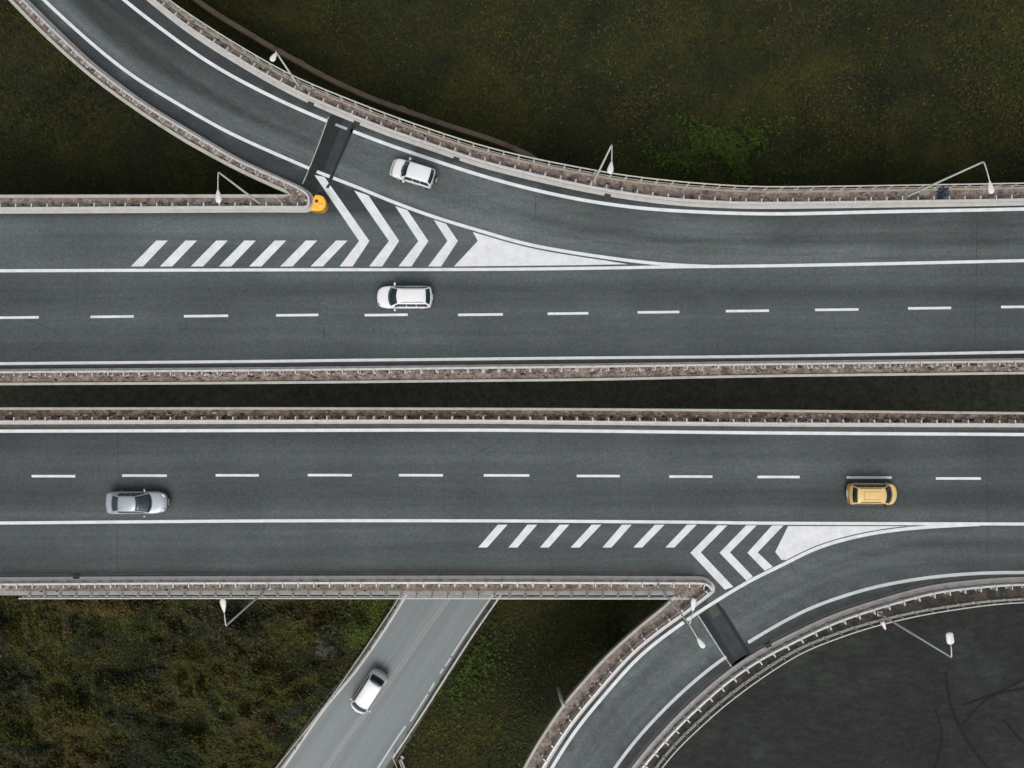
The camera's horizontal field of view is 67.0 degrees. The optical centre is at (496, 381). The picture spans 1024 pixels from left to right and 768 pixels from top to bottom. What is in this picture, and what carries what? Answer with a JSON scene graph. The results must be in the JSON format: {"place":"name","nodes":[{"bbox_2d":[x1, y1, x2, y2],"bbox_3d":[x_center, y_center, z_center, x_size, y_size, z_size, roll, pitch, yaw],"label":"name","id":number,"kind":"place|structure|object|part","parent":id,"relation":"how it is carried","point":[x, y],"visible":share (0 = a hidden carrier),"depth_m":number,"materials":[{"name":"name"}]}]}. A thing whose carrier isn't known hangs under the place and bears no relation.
{"place":"outdoors","nodes":[
{"label":"outdoors","id":0,"kind":"place"},
{"bbox_2d":[280,595,492,767],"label":"local road","id":1,"kind":"structure","parent":0,"point":[414,648],"depth_m":72.97,"materials":[{"name":"grey asphalt"}]},
{"bbox_2d":[350,668,387,713],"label":"minivan","id":2,"kind":"object","parent":1,"relation":"on","point":[365,696],"visible":1,"depth_m":71.31,"materials":[{"name":"white paint"}]},
{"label":"rear window","id":3,"kind":"part","parent":2,"relation":"part of","materials":[{"name":"black glass"}]},
{"bbox_2d":[0,0,1023,368],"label":"road","id":4,"kind":"structure","parent":0,"point":[506,268],"depth_m":62.00,"materials":[{"name":"grey asphalt"}]},
{"bbox_2d":[311,195,328,212],"bbox_3d":[-14.086,-14.144,61.475,1.269,1.050,1.352,0,90,0],"label":"crash cushion","id":5,"kind":"object","parent":4,"relation":"on","point":[320,204],"visible":1,"depth_m":60.98,"materials":[{"name":"yellow plastic"}]},
{"bbox_2d":[376,282,432,310],"bbox_3d":[-7.320,-6.697,61.172,4.500,1.632,2.294,0,90,0],"label":"estate car","id":6,"kind":"object","parent":4,"relation":"on","point":[394,297],"visible":1,"depth_m":60.69,"materials":[{"name":"white paint"}]},
{"bbox_3d":[-7.569,-5.971,60.772,0.902,0.510,0.194,0,90,0],"label":"side window","id":7,"kind":"part","parent":6,"relation":"part of","materials":[{"name":"black glass"}]},
{"bbox_3d":[-5.888,-5.970,60.776,0.838,0.493,0.188,0,90,0],"label":"side window","id":8,"kind":"part","parent":6,"relation":"part of","materials":[{"name":"black glass"}]},
{"bbox_3d":[-5.404,-6.697,60.652,0.357,0.383,1.254,0,90,0],"label":"rear window","id":9,"kind":"part","parent":6,"relation":"part of","materials":[{"name":"black glass"}]},
{"bbox_2d":[390,157,437,188],"bbox_3d":[-6.571,-16.524,61.150,3.830,1.675,2.075,17,90,0],"label":"offroad car","id":10,"kind":"object","parent":4,"relation":"on","point":[420,175],"visible":1,"depth_m":60.65,"materials":[{"name":"white paint"}]},
{"bbox_3d":[-5.138,-16.082,60.584,0.253,0.442,1.163,17,90,0],"label":"rear window","id":11,"kind":"part","parent":10,"relation":"part of","materials":[{"name":"black glass"}]},
{"bbox_2d":[0,424,1023,767],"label":"road","id":12,"kind":"structure","parent":0,"point":[770,532],"depth_m":62.00,"materials":[{"name":"grey asphalt"}]},
{"bbox_2d":[106,489,168,517],"bbox_3d":[-28.551,9.598,61.258,4.900,1.460,2.295,0,90,0],"label":"saloon car","id":13,"kind":"object","parent":12,"relation":"on","point":[144,501],"visible":1,"depth_m":60.95,"materials":[{"name":"silver paint"}]},
{"bbox_3d":[-30.014,9.598,60.742,0.655,0.310,1.230,0,90,0],"label":"rear window","id":14,"kind":"part","parent":13,"relation":"part of","materials":[{"name":"black glass"}]},
{"bbox_2d":[846,481,896,508],"bbox_3d":[29.841,8.914,61.137,4.000,1.702,2.214,0,90,0],"label":"hatchback car","id":15,"kind":"object","parent":12,"relation":"on","point":[882,493],"visible":1,"depth_m":60.56,"materials":[{"name":"yellow paint"}]},
{"bbox_3d":[28.117,8.914,60.596,0.253,0.427,1.242,0,90,0],"label":"rear window","id":16,"kind":"part","parent":15,"relation":"part of","materials":[{"name":"black glass"}]},
{"bbox_3d":[28.539,8.189,60.723,0.817,0.529,0.158,0,90,0],"label":"side window","id":17,"kind":"part","parent":15,"relation":"part of","materials":[{"name":"black glass"}]},
{"bbox_3d":[30.189,8.190,60.722,0.904,0.528,0.158,0,90,0],"label":"side window","id":18,"kind":"part","parent":15,"relation":"part of","materials":[{"name":"black glass"}]},
{"bbox_2d":[0,0,1023,767],"bbox_3d":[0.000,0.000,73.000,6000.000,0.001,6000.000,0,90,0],"label":"ground","id":19,"kind":"structure","parent":0,"point":[772,100],"depth_m":73.00,"materials":[{"name":"green plant"}]},
{"bbox_2d":[0,595,392,767],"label":"undergrowth","id":20,"kind":"object","parent":19,"relation":"on","point":[134,704],"visible":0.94,"depth_m":72.08,"materials":[{"name":"green plant"}]},
{"bbox_2d":[313,625,335,659],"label":"bare shrub","id":21,"kind":"object","parent":19,"relation":"on","point":[325,652],"visible":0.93,"depth_m":71.31,"materials":[{"name":"grey plant"}]},
{"bbox_2d":[275,595,398,767],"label":"road verge","id":22,"kind":"structure","parent":19,"relation":"on","point":[304,728],"depth_m":72.89,"materials":[{"name":"grey concrete"}]},
{"bbox_2d":[276,595,399,767],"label":"roadside rail","id":23,"kind":"object","parent":22,"relation":"on","point":[340,683],"visible":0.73,"depth_m":72.30,"materials":[{"name":"grey metal"}]},
{"bbox_2d":[192,0,546,164],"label":"retaining wall","id":24,"kind":"structure","parent":19,"relation":"on","point":[350,89],"depth_m":72.50,"materials":[{"name":"grey concrete"}]},
{"bbox_2d":[398,755,405,767],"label":"drain channel","id":25,"kind":"object","parent":19,"relation":"on","point":[402,764],"visible":1,"depth_m":72.71,"materials":[{"name":"concrete"}]},
{"bbox_2d":[386,595,499,767],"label":"road verge","id":26,"kind":"structure","parent":19,"relation":"on","point":[391,764],"depth_m":72.92,"materials":[{"name":"grey concrete"}]},
{"bbox_2d":[392,595,500,757],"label":"roadside rail","id":27,"kind":"object","parent":26,"relation":"on","point":[420,716],"visible":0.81,"depth_m":72.20,"materials":[{"name":"grey metal"}]},
{"bbox_2d":[436,621,535,728],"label":"weed patch","id":28,"kind":"object","parent":19,"relation":"on","point":[469,662],"visible":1,"depth_m":72.62,"materials":[{"name":"green plant"}]},
{"bbox_2d":[0,374,1023,411],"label":"bare earth","id":29,"kind":"structure","parent":19,"relation":"on","point":[1000,393],"depth_m":72.95,"materials":[{"name":"soil"}]},
{"bbox_2d":[122,101,912,375],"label":"bridge deck","id":30,"kind":"structure","parent":19,"relation":"on","point":[248,176],"depth_m":62.12,"materials":[{"name":"concrete"}]},
{"bbox_2d":[0,0,291,197],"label":"edge beam","id":31,"kind":"structure","parent":30,"relation":"attached to","point":[89,74],"depth_m":61.78,"materials":[{"name":"concrete"}]},
{"bbox_2d":[0,0,309,207],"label":"walkway","id":32,"kind":"structure","parent":30,"relation":"on","point":[73,202],"depth_m":61.91,"materials":[{"name":"grey concrete"}]},
{"bbox_2d":[0,0,310,209],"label":"guardrail","id":33,"kind":"object","parent":32,"relation":"on","point":[110,82],"visible":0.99,"depth_m":61.28,"materials":[{"name":"metal"}]},
{"bbox_2d":[215,171,263,205],"bbox_3d":[-18.751,-13.192,56.902,0.440,9.996,2.361,-3,90,0],"label":"street lamp","id":34,"kind":"object","parent":32,"relation":"on","point":[218,198],"visible":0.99,"depth_m":53.26,"materials":[{"name":"metal"}]},
{"bbox_2d":[0,0,313,213],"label":"kerb","id":35,"kind":"structure","parent":30,"relation":"on","point":[54,27],"depth_m":61.87,"materials":[{"name":"concrete"}]},
{"bbox_2d":[0,362,1023,382],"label":"walkway","id":36,"kind":"structure","parent":30,"relation":"on","point":[401,375],"depth_m":61.91,"materials":[{"name":"grey concrete"}]},
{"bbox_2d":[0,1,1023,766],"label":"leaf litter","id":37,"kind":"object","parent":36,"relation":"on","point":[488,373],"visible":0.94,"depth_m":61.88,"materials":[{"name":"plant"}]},
{"bbox_2d":[0,360,1023,376],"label":"guardrail","id":38,"kind":"object","parent":36,"relation":"on","point":[514,368],"visible":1,"depth_m":61.28,"materials":[{"name":"metal"}]},
{"bbox_2d":[0,372,1023,384],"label":"edge beam","id":39,"kind":"structure","parent":30,"relation":"on","point":[509,380],"depth_m":61.78,"materials":[{"name":"concrete"}]},
{"bbox_2d":[0,358,1023,370],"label":"kerb","id":40,"kind":"structure","parent":30,"relation":"on","point":[492,365],"depth_m":61.87,"materials":[{"name":"concrete"}]},
{"bbox_2d":[147,0,1023,208],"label":"kerb","id":41,"kind":"structure","parent":30,"relation":"on","point":[415,143],"depth_m":61.87,"materials":[{"name":"concrete"}]},
{"bbox_2d":[157,0,1023,204],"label":"walkway","id":42,"kind":"structure","parent":30,"relation":"on","point":[753,197],"depth_m":61.91,"materials":[{"name":"grey concrete"}]},
{"bbox_2d":[270,51,302,90],"bbox_3d":[-15.788,-23.195,58.276,0.467,7.248,1.087,11,90,0],"label":"street lamp","id":43,"kind":"object","parent":42,"relation":"on","point":[273,59],"visible":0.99,"depth_m":57.30,"materials":[{"name":"metal"}]},
{"bbox_2d":[153,0,1023,204],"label":"guardrail","id":44,"kind":"object","parent":42,"relation":"on","point":[201,34],"visible":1,"depth_m":61.28,"materials":[{"name":"metal"}]},
{"bbox_2d":[591,144,613,184],"bbox_3d":[7.675,-15.030,56.789,0.438,10.223,2.236,4,90,0],"label":"street lamp","id":45,"kind":"object","parent":42,"relation":"on","point":[610,169],"visible":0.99,"depth_m":52.68,"materials":[{"name":"metal"}]},
{"bbox_2d":[936,183,948,199],"bbox_3d":[35.752,-15.218,61.775,0.942,0.269,1.423,38,90,0],"label":"plastic bag","id":46,"kind":"object","parent":42,"relation":"on","point":[942,191],"visible":0.99,"depth_m":61.75,"materials":[{"name":"blue plastic"}]},
{"bbox_2d":[901,161,993,199],"bbox_3d":[32.789,-13.735,56.667,0.463,10.466,2.484,-10,90,0],"label":"street lamp","id":47,"kind":"object","parent":42,"relation":"on","point":[990,188],"visible":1,"depth_m":54.47,"materials":[{"name":"metal"}]},
{"bbox_2d":[162,0,1023,192],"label":"edge beam","id":48,"kind":"structure","parent":30,"relation":"attached to","point":[538,164],"depth_m":61.89,"materials":[{"name":"grey concrete"}]},
{"bbox_2d":[166,0,1023,189],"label":"railing","id":49,"kind":"object","parent":48,"relation":"on","point":[443,136],"visible":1,"depth_m":60.90,"materials":[{"name":"grey metal"}]},
{"bbox_2d":[594,94,849,189],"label":"bramble patch","id":50,"kind":"object","parent":19,"relation":"on","point":[722,146],"visible":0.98,"depth_m":72.61,"materials":[{"name":"green plant"}]},
{"bbox_2d":[473,407,988,763],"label":"bridge deck","id":51,"kind":"structure","parent":19,"relation":"on","point":[675,594],"depth_m":62.15,"materials":[{"name":"concrete"}]},
{"bbox_2d":[0,590,673,594],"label":"edge beam","id":52,"kind":"structure","parent":51,"relation":"on","point":[297,592],"depth_m":61.90,"materials":[{"name":"grey concrete"}]},
{"bbox_2d":[18,594,688,599],"bbox_3d":[-11.269,17.111,61.350,52.846,0.900,0.179,0,90,0],"label":"railing","id":53,"kind":"object","parent":52,"relation":"on","point":[680,597],"visible":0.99,"depth_m":60.90,"materials":[{"name":"grey metal"}]},
{"bbox_2d":[0,579,709,767],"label":"walkway","id":54,"kind":"structure","parent":51,"relation":"on","point":[693,592],"depth_m":61.91,"materials":[{"name":"grey concrete"}]},
{"bbox_2d":[220,585,270,625],"bbox_3d":[-18.335,15.616,56.873,0.440,10.054,2.153,-4,90,0],"label":"street lamp","id":55,"kind":"object","parent":54,"relation":"on","point":[223,603],"visible":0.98,"depth_m":53.69,"materials":[{"name":"metal"}]},
{"bbox_2d":[0,581,712,767],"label":"guardrail","id":56,"kind":"object","parent":54,"relation":"on","point":[377,583],"visible":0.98,"depth_m":61.28,"materials":[{"name":"metal"}]},
{"bbox_2d":[654,584,705,647],"bbox_3d":[13.039,16.028,56.453,0.969,10.893,3.389,-12,90,0],"label":"street lamp","id":57,"kind":"object","parent":54,"relation":"on","point":[701,643],"visible":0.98,"depth_m":51.15,"materials":[{"name":"metal"}]},
{"bbox_2d":[0,575,714,767],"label":"kerb","id":58,"kind":"structure","parent":51,"relation":"on","point":[401,577],"depth_m":61.87,"materials":[{"name":"concrete"}]},
{"bbox_2d":[0,410,1023,422],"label":"walkway","id":59,"kind":"structure","parent":51,"relation":"on","point":[550,414],"depth_m":61.91,"materials":[{"name":"grey concrete"}]},
{"bbox_2d":[0,416,1023,424],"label":"guardrail","id":60,"kind":"object","parent":59,"relation":"on","point":[421,419],"visible":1,"depth_m":61.28,"materials":[{"name":"metal"}]},
{"bbox_2d":[0,407,1023,413],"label":"edge beam","id":61,"kind":"structure","parent":51,"relation":"on","point":[448,408],"depth_m":61.85,"materials":[{"name":"concrete"}]},
{"bbox_2d":[0,422,1023,426],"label":"kerb","id":62,"kind":"structure","parent":51,"relation":"on","point":[514,423],"depth_m":61.87,"materials":[{"name":"concrete"}]},
{"bbox_2d":[522,595,675,767],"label":"edge beam","id":63,"kind":"structure","parent":51,"relation":"on","point":[605,657],"depth_m":61.82,"materials":[{"name":"concrete"}]},
{"bbox_2d":[556,687,565,707],"bbox_3d":[5.248,25.675,62.955,0.293,2.709,0.717,-36,90,0],"label":"drain pipe","id":64,"kind":"object","parent":63,"relation":"hanging from","point":[563,704],"visible":1,"depth_m":62.35,"materials":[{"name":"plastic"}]},
{"bbox_2d":[526,600,673,767],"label":"guardrail","id":65,"kind":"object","parent":51,"relation":"on","point":[590,678],"visible":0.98,"depth_m":61.91,"materials":[{"name":"grey metal"}]},
{"bbox_2d":[638,582,1023,767],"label":"walkway","id":66,"kind":"structure","parent":51,"relation":"on","point":[955,597],"depth_m":61.98,"materials":[{"name":"grey concrete"}]},
{"bbox_2d":[631,577,1023,767],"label":"kerb","id":67,"kind":"structure","parent":66,"relation":"on","point":[699,697],"depth_m":61.87,"materials":[{"name":"concrete"}]},
{"bbox_2d":[640,583,1023,767],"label":"guardrail","id":68,"kind":"object","parent":66,"relation":"on","point":[776,650],"visible":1,"depth_m":61.29,"materials":[{"name":"metal"}]},
{"bbox_2d":[877,611,953,657],"bbox_3d":[30.508,17.807,56.831,0.539,10.138,2.029,-8,90,0],"label":"street lamp","id":69,"kind":"object","parent":66,"relation":"on","point":[949,638],"visible":1,"depth_m":54.33,"materials":[{"name":"metal"}]},
{"bbox_2d":[655,598,1022,766],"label":"edge beam","id":70,"kind":"structure","parent":51,"relation":"on","point":[806,644],"depth_m":61.97,"materials":[{"name":"grey concrete"}]},
{"bbox_2d":[654,598,1023,767],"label":"railing","id":71,"kind":"object","parent":70,"relation":"on","point":[838,632],"visible":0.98,"depth_m":61.60,"materials":[{"name":"grey metal"}]},
{"bbox_2d":[875,618,885,629],"bbox_3d":[30.481,19.225,61.295,0.380,1.210,0.727,-18,90,0],"label":"spotlight","id":72,"kind":"object","parent":71,"relation":"attached to","point":[882,622],"visible":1,"depth_m":60.80,"materials":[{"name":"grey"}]},
{"bbox_2d":[656,599,1023,767],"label":"yard pavement","id":73,"kind":"structure","parent":0,"point":[892,695],"depth_m":72.98,"materials":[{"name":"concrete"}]}
]}

